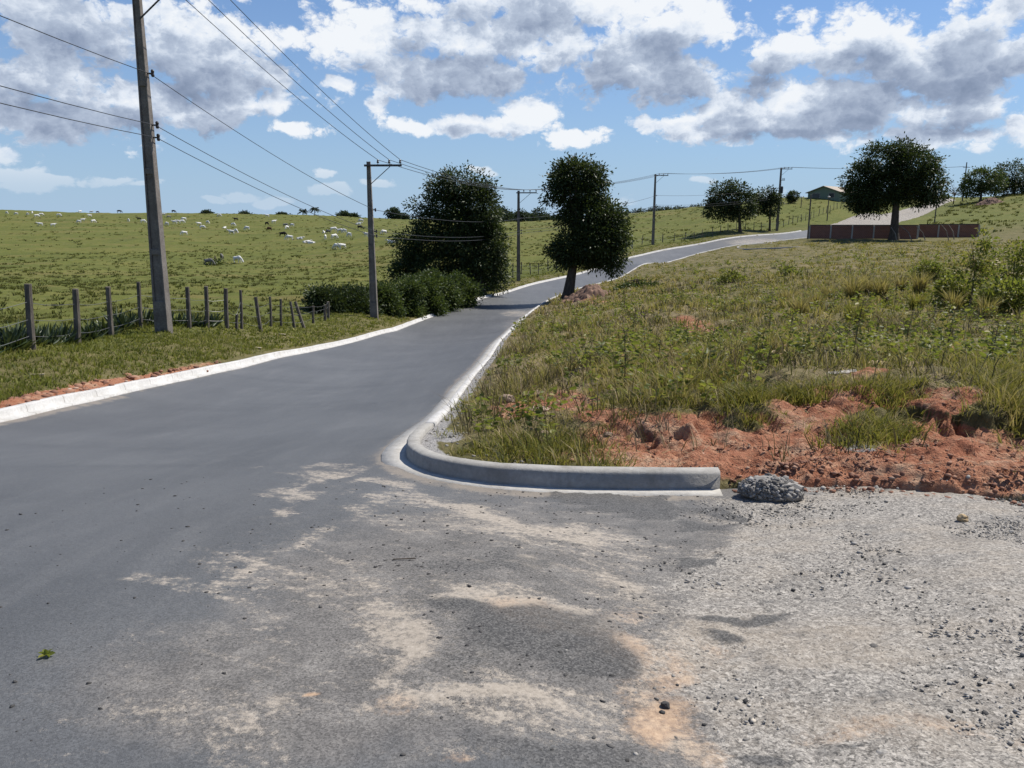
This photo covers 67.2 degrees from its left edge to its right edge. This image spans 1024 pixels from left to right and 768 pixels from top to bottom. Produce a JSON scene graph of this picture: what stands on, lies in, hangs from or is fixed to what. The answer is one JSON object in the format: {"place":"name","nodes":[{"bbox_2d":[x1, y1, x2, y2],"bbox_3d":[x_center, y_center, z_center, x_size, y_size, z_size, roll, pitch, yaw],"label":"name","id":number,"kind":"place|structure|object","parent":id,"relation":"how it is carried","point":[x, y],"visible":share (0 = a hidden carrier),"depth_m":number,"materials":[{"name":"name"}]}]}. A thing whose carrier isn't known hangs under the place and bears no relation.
{"place":"outdoors","nodes":[
{"label":"outdoors","id":0,"kind":"place"},
{"bbox_2d":[0,198,954,767],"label":"road","id":1,"kind":"structure","parent":0,"point":[354,670],"depth_m":3.72,"materials":[{"name":"asphalt"}]},
{"bbox_2d":[38,649,54,657],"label":"fallen leaves","id":2,"kind":"object","parent":1,"relation":"on","point":[45,652],"visible":1,"depth_m":2.95,"materials":[{"name":"green plant"}]},
{"bbox_2d":[0,477,1005,767],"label":"asphalt crumbs","id":3,"kind":"object","parent":1,"relation":"on","point":[576,599],"visible":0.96,"depth_m":3.86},
{"bbox_2d":[381,269,722,495],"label":"gutter","id":4,"kind":"object","parent":1,"relation":"on","point":[394,454],"visible":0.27,"depth_m":6.38,"materials":[{"name":"concrete"}]},
{"bbox_2d":[0,193,1023,501],"bbox_3d":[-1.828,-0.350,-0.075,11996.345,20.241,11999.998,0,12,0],"label":"ground","id":5,"kind":"structure","parent":0,"point":[958,437],"depth_m":41.67,"materials":[{"name":"plant"}]},
{"bbox_2d":[0,322,28,351],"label":"spiky plant","id":6,"kind":"object","parent":5,"relation":"on","point":[11,338],"visible":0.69,"depth_m":15.44,"materials":[{"name":"green plant"}]},
{"bbox_2d":[0,325,41,350],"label":"spiky plant","id":7,"kind":"object","parent":5,"relation":"on","point":[18,342],"visible":0.56,"depth_m":15.63,"materials":[{"name":"green plant"}]},
{"bbox_2d":[7,318,37,340],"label":"spiky plant","id":8,"kind":"object","parent":5,"relation":"on","point":[22,328],"visible":0.19,"depth_m":16.16,"materials":[{"name":"green plant"}]},
{"bbox_2d":[35,323,52,345],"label":"spiky plant","id":9,"kind":"object","parent":5,"relation":"on","point":[44,330],"visible":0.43,"depth_m":16.63,"materials":[{"name":"green plant"}]},
{"bbox_2d":[40,325,65,344],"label":"spiky plant","id":10,"kind":"object","parent":5,"relation":"on","point":[52,342],"visible":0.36,"depth_m":17.35,"materials":[{"name":"green plant"}]},
{"bbox_2d":[54,322,73,341],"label":"spiky plant","id":11,"kind":"object","parent":5,"relation":"on","point":[64,330],"visible":0.26,"depth_m":18.45,"materials":[{"name":"green plant"}]},
{"bbox_2d":[54,327,76,343],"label":"spiky plant","id":12,"kind":"object","parent":5,"relation":"on","point":[66,338],"visible":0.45,"depth_m":18.11,"materials":[{"name":"green plant"}]},
{"bbox_2d":[81,322,108,339],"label":"spiky plant","id":13,"kind":"object","parent":5,"relation":"on","point":[93,333],"visible":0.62,"depth_m":19.98,"materials":[{"name":"green plant"}]},
{"bbox_2d":[84,315,120,334],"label":"spiky plant","id":14,"kind":"object","parent":5,"relation":"on","point":[99,324],"visible":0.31,"depth_m":21.17,"materials":[{"name":"green plant"}]},
{"bbox_2d":[94,306,134,325],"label":"spiky plant","id":15,"kind":"object","parent":5,"relation":"on","point":[120,316],"visible":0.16,"depth_m":22.91,"materials":[{"name":"green plant"}]},
{"bbox_2d":[103,310,135,329],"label":"spiky plant","id":16,"kind":"object","parent":5,"relation":"on","point":[119,322],"visible":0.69,"depth_m":22.64,"materials":[{"name":"green plant"}]},
{"bbox_2d":[134,308,152,324],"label":"spiky plant","id":17,"kind":"object","parent":5,"relation":"on","point":[146,316],"visible":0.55,"depth_m":23.35,"materials":[{"name":"green plant"}]},
{"bbox_2d":[132,0,172,333],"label":"utility pole","id":18,"kind":"object","parent":5,"relation":"on","point":[160,293],"visible":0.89,"depth_m":21.55,"materials":[{"name":"concrete"}]},
{"bbox_2d":[0,103,768,240],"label":"power line","id":19,"kind":"object","parent":18,"relation":"attached to","point":[238,179],"visible":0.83,"depth_m":24.52,"materials":[{"name":"grey"}]},
{"bbox_2d":[0,85,769,237],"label":"power line","id":20,"kind":"object","parent":18,"relation":"attached to","point":[246,174],"visible":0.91,"depth_m":24.87,"materials":[{"name":"grey"}]},
{"bbox_2d":[0,15,778,221],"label":"power line","id":21,"kind":"object","parent":18,"relation":"attached to","point":[250,140],"visible":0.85,"depth_m":25.11,"materials":[{"name":"grey"}]},
{"bbox_2d":[1,282,329,349],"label":"wire fence","id":22,"kind":"object","parent":5,"relation":"on","point":[30,320],"visible":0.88,"depth_m":22.85,"materials":[{"name":"grey wood"}]},
{"bbox_2d":[199,253,228,265],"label":"bush","id":23,"kind":"object","parent":5,"relation":"on","point":[216,261],"visible":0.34,"depth_m":139.38,"materials":[{"name":"green plant"}]},
{"bbox_2d":[300,279,369,314],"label":"bush","id":24,"kind":"object","parent":5,"relation":"on","point":[317,298],"visible":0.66,"depth_m":44.22,"materials":[{"name":"green plant"}]},
{"bbox_2d":[318,281,386,315],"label":"bush","id":25,"kind":"object","parent":5,"relation":"on","point":[364,295],"visible":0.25,"depth_m":45.27,"materials":[{"name":"green plant"}]},
{"bbox_2d":[0,236,727,402],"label":"verge grass","id":26,"kind":"structure","parent":5,"relation":"on","point":[132,334],"depth_m":20.42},
{"bbox_2d":[364,159,401,319],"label":"utility pole","id":27,"kind":"object","parent":5,"relation":"on","point":[373,282],"visible":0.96,"depth_m":43.02,"materials":[{"name":"concrete"}]},
{"bbox_2d":[362,281,411,317],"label":"bush","id":28,"kind":"object","parent":5,"relation":"on","point":[388,296],"visible":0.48,"depth_m":47.30,"materials":[{"name":"green plant"}]},
{"bbox_2d":[383,206,400,218],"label":"skyline tree","id":29,"kind":"object","parent":5,"relation":"on","point":[391,210],"visible":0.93,"depth_m":342.94,"materials":[{"name":"green plant"}]},
{"bbox_2d":[0,230,800,421],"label":"kerb","id":30,"kind":"structure","parent":5,"relation":"on","point":[22,410],"depth_m":16.80,"materials":[{"name":"concrete"}]},
{"bbox_2d":[377,276,433,318],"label":"bush","id":31,"kind":"object","parent":5,"relation":"on","point":[411,296],"visible":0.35,"depth_m":49.35,"materials":[{"name":"green plant"}]},
{"bbox_2d":[392,270,457,315],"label":"bush","id":32,"kind":"object","parent":5,"relation":"on","point":[437,305],"visible":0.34,"depth_m":52.24,"materials":[{"name":"green plant"}]},
{"bbox_2d":[416,264,469,311],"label":"bush","id":33,"kind":"object","parent":5,"relation":"on","point":[452,292],"visible":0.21,"depth_m":55.21,"materials":[{"name":"green plant"}]},
{"bbox_2d":[382,160,517,295],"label":"mango tree","id":34,"kind":"object","parent":5,"relation":"on","point":[470,204],"visible":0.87,"depth_m":65.93,"materials":[{"name":"green plant"}]},
{"bbox_2d":[441,268,489,307],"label":"bush","id":35,"kind":"object","parent":5,"relation":"on","point":[466,284],"visible":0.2,"depth_m":58.35,"materials":[{"name":"green plant"}]},
{"bbox_2d":[499,394,514,403],"bbox_3d":[-0.062,0.213,10.235,0.230,0.164,0.224,0,12,-2],"label":"stone","id":36,"kind":"object","parent":5,"relation":"on","point":[510,397],"visible":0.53,"depth_m":10.15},
{"bbox_2d":[500,206,514,221],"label":"distant tree","id":37,"kind":"object","parent":5,"relation":"on","point":[510,217],"visible":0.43,"depth_m":328.47,"materials":[{"name":"green plant"}]},
{"bbox_2d":[0,192,1023,338],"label":"pasture grass","id":38,"kind":"structure","parent":5,"relation":"on","point":[9,320],"depth_m":93.21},
{"bbox_2d":[6,360,1023,505],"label":"earth clods","id":39,"kind":"object","parent":5,"relation":"on","point":[27,396],"visible":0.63,"depth_m":6.14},
{"bbox_2d":[511,208,531,221],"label":"distant tree","id":40,"kind":"object","parent":5,"relation":"on","point":[523,214],"visible":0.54,"depth_m":312.09,"materials":[{"name":"green plant"}]},
{"bbox_2d":[516,190,536,280],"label":"utility pole","id":41,"kind":"object","parent":5,"relation":"on","point":[518,234],"visible":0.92,"depth_m":78.85,"materials":[{"name":"concrete"}]},
{"bbox_2d":[531,207,549,220],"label":"distant tree","id":42,"kind":"object","parent":5,"relation":"on","point":[538,213],"visible":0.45,"depth_m":343.29,"materials":[{"name":"green plant"}]},
{"bbox_2d":[406,423,719,488],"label":"kerb","id":43,"kind":"structure","parent":5,"relation":"on","point":[423,457],"depth_m":6.06,"materials":[{"name":"concrete"}]},
{"bbox_2d":[533,151,635,298],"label":"mango tree","id":44,"kind":"object","parent":5,"relation":"on","point":[597,237],"visible":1,"depth_m":59.88,"materials":[{"name":"green plant"}]},
{"bbox_2d":[558,284,610,303],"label":"earth mound","id":45,"kind":"object","parent":5,"relation":"on","point":[583,292],"visible":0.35,"depth_m":55.67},
{"bbox_2d":[425,238,799,425],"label":"kerb","id":46,"kind":"structure","parent":5,"relation":"on","point":[435,419],"depth_m":15.94,"materials":[{"name":"concrete"}]},
{"bbox_2d":[617,288,632,310],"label":"broadleaf weed","id":47,"kind":"object","parent":5,"relation":"on","point":[625,303],"visible":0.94,"depth_m":29.58,"materials":[{"name":"green plant"}]},
{"bbox_2d":[607,323,644,387],"bbox_3d":[1.336,-0.311,9.270,0.432,0.824,0.432,-8,14,-33],"label":"broadleaf weed","id":48,"kind":"object","parent":5,"relation":"on","point":[619,363],"visible":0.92,"depth_m":9.24,"materials":[{"name":"green plant"}]},
{"bbox_2d":[625,305,644,332],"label":"broadleaf weed","id":49,"kind":"object","parent":5,"relation":"on","point":[634,315],"visible":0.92,"depth_m":18.48,"materials":[{"name":"green plant"}]},
{"bbox_2d":[609,277,666,291],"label":"bush","id":50,"kind":"object","parent":5,"relation":"on","point":[626,284],"visible":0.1,"depth_m":61.71,"materials":[{"name":"green plant"}]},
{"bbox_2d":[651,173,667,244],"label":"utility pole","id":51,"kind":"object","parent":5,"relation":"on","point":[653,222],"visible":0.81,"depth_m":112.86,"materials":[{"name":"concrete"}]},
{"bbox_2d":[650,338,669,362],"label":"broadleaf weed","id":52,"kind":"object","parent":5,"relation":"on","point":[658,347],"visible":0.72,"depth_m":10.01,"materials":[{"name":"green plant"}]},
{"bbox_2d":[507,202,843,275],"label":"wire fence","id":53,"kind":"object","parent":5,"relation":"on","point":[685,237],"visible":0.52,"depth_m":124.40,"materials":[{"name":"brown wood"}]},
{"bbox_2d":[677,323,696,352],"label":"broadleaf weed","id":54,"kind":"object","parent":5,"relation":"on","point":[687,337],"visible":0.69,"depth_m":11.27,"materials":[{"name":"green plant"}]},
{"bbox_2d":[676,339,739,369],"bbox_3d":[2.373,-0.344,9.469,0.793,0.477,0.772,11,16,42],"label":"grass tussock","id":55,"kind":"object","parent":5,"relation":"on","point":[699,357],"depth_m":9.46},
{"bbox_2d":[425,346,1023,495],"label":"grey chippings","id":56,"kind":"object","parent":5,"relation":"on","point":[823,487],"visible":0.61,"depth_m":7.83,"materials":[{"name":"gravel"}]},
{"bbox_2d":[717,297,731,320],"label":"broadleaf weed","id":57,"kind":"object","parent":5,"relation":"on","point":[727,305],"visible":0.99,"depth_m":22.20,"materials":[{"name":"green plant"}]},
{"bbox_2d":[430,239,1023,466],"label":"rough grass","id":58,"kind":"structure","parent":5,"relation":"on","point":[1012,379],"depth_m":9.38,"materials":[{"name":"plant"}]},
{"bbox_2d":[700,177,761,231],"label":"round tree","id":59,"kind":"object","parent":5,"relation":"on","point":[734,211],"visible":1,"depth_m":127.62,"materials":[{"name":"green plant"}]},
{"bbox_2d":[439,266,1023,472],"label":"dead stems","id":60,"kind":"object","parent":5,"relation":"on","point":[769,357],"visible":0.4,"depth_m":10.29,"materials":[{"name":"plant"}]},
{"bbox_2d":[713,265,750,284],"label":"young shrub","id":61,"kind":"object","parent":5,"relation":"on","point":[733,275],"visible":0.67,"depth_m":49.71,"materials":[{"name":"green plant"}]},
{"bbox_2d":[458,246,1023,440],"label":"weeds","id":62,"kind":"object","parent":5,"relation":"on","point":[1001,348],"visible":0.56,"depth_m":12.15,"materials":[{"name":"green plant"}]},
{"bbox_2d":[754,328,773,354],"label":"broadleaf weed","id":63,"kind":"object","parent":5,"relation":"on","point":[762,345],"visible":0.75,"depth_m":10.71,"materials":[{"name":"green plant"}]},
{"bbox_2d":[737,243,792,249],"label":"kerb","id":64,"kind":"structure","parent":5,"relation":"on","point":[762,248],"depth_m":104.96,"materials":[{"name":"concrete"}]},
{"bbox_2d":[747,185,785,230],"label":"round tree","id":65,"kind":"object","parent":5,"relation":"on","point":[775,198],"visible":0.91,"depth_m":131.88,"materials":[{"name":"green plant"}]},
{"bbox_2d":[761,306,776,328],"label":"broadleaf weed","id":66,"kind":"object","parent":5,"relation":"on","point":[766,313],"visible":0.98,"depth_m":16.32,"materials":[{"name":"green plant"}]},
{"bbox_2d":[775,167,789,230],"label":"utility pole","id":67,"kind":"object","parent":5,"relation":"on","point":[779,192],"visible":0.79,"depth_m":132.35,"materials":[{"name":"concrete"}]},
{"bbox_2d":[186,0,962,189],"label":"power line","id":68,"kind":"object","parent":67,"relation":"attached to","point":[386,162],"visible":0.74,"depth_m":38.29,"materials":[{"name":"grey"}]},
{"bbox_2d":[209,0,964,189],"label":"power line","id":69,"kind":"object","parent":67,"relation":"attached to","point":[403,164],"visible":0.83,"depth_m":38.86,"materials":[{"name":"grey"}]},
{"bbox_2d":[230,0,967,189],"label":"power line","id":70,"kind":"object","parent":67,"relation":"attached to","point":[435,171],"visible":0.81,"depth_m":41.26,"materials":[{"name":"grey"}]},
{"bbox_2d":[776,262,804,276],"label":"young shrub","id":71,"kind":"object","parent":5,"relation":"on","point":[786,268],"visible":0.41,"depth_m":54.58,"materials":[{"name":"green plant"}]},
{"bbox_2d":[777,284,806,300],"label":"grass tussock","id":72,"kind":"object","parent":5,"relation":"on","point":[790,293],"depth_m":27.73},
{"bbox_2d":[785,190,800,203],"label":"round tree","id":73,"kind":"object","parent":5,"relation":"on","point":[791,198],"visible":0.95,"depth_m":171.37,"materials":[{"name":"green plant"}]},
{"bbox_2d":[780,311,805,340],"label":"broadleaf weed","id":74,"kind":"object","parent":5,"relation":"on","point":[793,322],"visible":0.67,"depth_m":13.34,"materials":[{"name":"green plant"}]},
{"bbox_2d":[783,292,815,313],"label":"grass tussock","id":75,"kind":"object","parent":5,"relation":"on","point":[802,305],"depth_m":23.59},
{"bbox_2d":[798,327,818,351],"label":"broadleaf weed","id":76,"kind":"object","parent":5,"relation":"on","point":[804,333],"visible":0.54,"depth_m":10.90,"materials":[{"name":"green plant"}]},
{"bbox_2d":[806,289,831,305],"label":"grass tussock","id":77,"kind":"object","parent":5,"relation":"on","point":[817,298],"depth_m":26.68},
{"bbox_2d":[806,186,852,201],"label":"house","id":78,"kind":"structure","parent":5,"relation":"on","point":[824,192],"depth_m":175.41,"materials":[{"name":"paint"}]},
{"bbox_2d":[819,280,843,299],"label":"grass tussock","id":79,"kind":"object","parent":5,"relation":"on","point":[825,289],"depth_m":32.01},
{"bbox_2d":[831,270,876,300],"bbox_3d":[12.765,-3.683,28.810,1.805,1.300,1.851,-7,14,-29],"label":"grass tussock","id":80,"kind":"object","parent":5,"relation":"on","point":[851,290],"depth_m":28.74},
{"bbox_2d":[834,296,873,324],"bbox_3d":[9.534,-2.029,21.424,1.314,0.897,1.526,0,12,0],"label":"grass tussock","id":81,"kind":"object","parent":5,"relation":"on","point":[850,310],"depth_m":21.36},
{"bbox_2d":[841,296,877,351],"bbox_3d":[5.054,-0.857,11.219,0.488,0.845,0.495,9,15,36],"label":"broadleaf weed","id":82,"kind":"object","parent":5,"relation":"on","point":[863,321],"visible":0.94,"depth_m":11.17,"materials":[{"name":"green plant"}]},
{"bbox_2d":[809,225,918,238],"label":"brick wall","id":83,"kind":"structure","parent":5,"relation":"on","point":[849,231],"depth_m":118.81,"materials":[{"name":"brick"}]},
{"bbox_2d":[856,274,885,293],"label":"grass tussock","id":84,"kind":"object","parent":5,"relation":"on","point":[869,287],"depth_m":34.18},
{"bbox_2d":[865,274,897,296],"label":"grass tussock","id":85,"kind":"object","parent":5,"relation":"on","point":[881,286],"depth_m":32.69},
{"bbox_2d":[871,296,899,307],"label":"young shrub","id":86,"kind":"object","parent":5,"relation":"on","point":[884,301],"visible":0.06,"depth_m":29.79,"materials":[{"name":"green plant"}]},
{"bbox_2d":[835,131,953,239],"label":"spreading tree","id":87,"kind":"object","parent":5,"relation":"on","point":[904,179],"visible":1,"depth_m":113.36,"materials":[{"name":"green plant"}]},
{"bbox_2d":[888,273,912,290],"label":"grass tussock","id":88,"kind":"object","parent":5,"relation":"on","point":[906,279],"depth_m":35.88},
{"bbox_2d":[897,308,921,339],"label":"broadleaf weed","id":89,"kind":"object","parent":5,"relation":"on","point":[917,328],"visible":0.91,"depth_m":12.85,"materials":[{"name":"green plant"}]},
{"bbox_2d":[899,290,933,310],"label":"grass tussock","id":90,"kind":"object","parent":5,"relation":"on","point":[911,303],"depth_m":25.86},
{"bbox_2d":[904,268,937,294],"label":"grass tussock","id":91,"kind":"object","parent":5,"relation":"on","point":[917,282],"depth_m":33.73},
{"bbox_2d":[903,257,951,280],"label":"young shrub","id":92,"kind":"object","parent":5,"relation":"on","point":[935,265],"visible":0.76,"depth_m":41.72,"materials":[{"name":"green plant"}]},
{"bbox_2d":[918,224,979,236],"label":"brick wall","id":93,"kind":"structure","parent":5,"relation":"on","point":[939,230],"depth_m":119.64,"materials":[{"name":"brick"}]},
{"bbox_2d":[935,306,970,350],"bbox_3d":[6.258,-0.734,10.965,0.404,0.770,0.404,5,13,21],"label":"broadleaf weed","id":94,"kind":"object","parent":5,"relation":"on","point":[951,326],"visible":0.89,"depth_m":10.97,"materials":[{"name":"green plant"}]},
{"bbox_2d":[936,285,970,311],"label":"grass tussock","id":95,"kind":"object","parent":5,"relation":"on","point":[956,300],"depth_m":24.70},
{"bbox_2d":[923,270,984,307],"bbox_3d":[15.484,-3.103,26.917,1.896,1.716,1.427,11,16,42],"label":"young shrub","id":96,"kind":"object","parent":5,"relation":"on","point":[950,284],"visible":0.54,"depth_m":26.82,"materials":[{"name":"green plant"}]},
{"bbox_2d":[946,224,1009,304],"bbox_3d":[15.555,-3.715,25.823,1.752,3.248,1.385,5,13,21],"label":"young shrub","id":97,"kind":"object","parent":5,"relation":"on","point":[981,266],"visible":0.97,"depth_m":25.59,"materials":[{"name":"green plant"}]},
{"bbox_2d":[955,164,1012,201],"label":"grey green tree","id":98,"kind":"object","parent":5,"relation":"on","point":[979,188],"visible":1,"depth_m":181.07,"materials":[{"name":"green plant"}]},
{"bbox_2d":[969,290,1007,318],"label":"grass tussock","id":99,"kind":"object","parent":5,"relation":"on","point":[982,305],"depth_m":23.05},
{"bbox_2d":[976,197,1004,205],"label":"earth mound","id":100,"kind":"object","parent":5,"relation":"on","point":[991,200],"visible":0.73,"depth_m":171.30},
{"bbox_2d":[981,319,1010,354],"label":"broadleaf weed","id":101,"kind":"object","parent":5,"relation":"on","point":[996,334],"visible":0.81,"depth_m":10.24,"materials":[{"name":"green plant"}]},
{"bbox_2d":[973,274,1023,313],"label":"young shrub","id":102,"kind":"object","parent":5,"relation":"on","point":[1016,292],"visible":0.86,"depth_m":23.71,"materials":[{"name":"green plant"}]},
{"bbox_2d":[984,236,1023,287],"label":"young shrub","id":103,"kind":"object","parent":5,"relation":"on","point":[1020,258],"visible":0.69,"depth_m":29.67,"materials":[{"name":"green plant"}]},
{"bbox_2d":[985,157,1023,195],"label":"dark hill tree","id":104,"kind":"object","parent":5,"relation":"on","point":[1016,185],"visible":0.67,"depth_m":184.19,"materials":[{"name":"green plant"}]},
{"bbox_2d":[0,0,1023,218],"label":"sky","id":105,"kind":"structure","parent":0,"point":[693,90],"materials":[{"name":"blue"}]},
{"bbox_2d":[635,486,1023,767],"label":"gravel track","id":106,"kind":"structure","parent":0,"point":[805,655],"depth_m":3.21,"materials":[{"name":"gravel"}]},
{"bbox_2d":[737,473,803,501],"bbox_3d":[1.923,0.789,5.733,0.484,0.237,0.354,2,12,11],"label":"aggregate heap","id":107,"kind":"object","parent":106,"relation":"on","point":[770,487],"visible":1,"depth_m":5.63,"materials":[{"name":"gravel"}]},
{"bbox_2d":[565,485,1023,756],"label":"gravel stones","id":108,"kind":"object","parent":106,"relation":"on","point":[753,720],"visible":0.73,"depth_m":3.90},
{"bbox_2d":[956,514,968,521],"bbox_3d":[2.906,0.869,4.969,0.069,0.068,0.070,4,13,18],"label":"stone","id":109,"kind":"object","parent":106,"relation":"on","point":[962,517],"visible":0.91,"depth_m":4.95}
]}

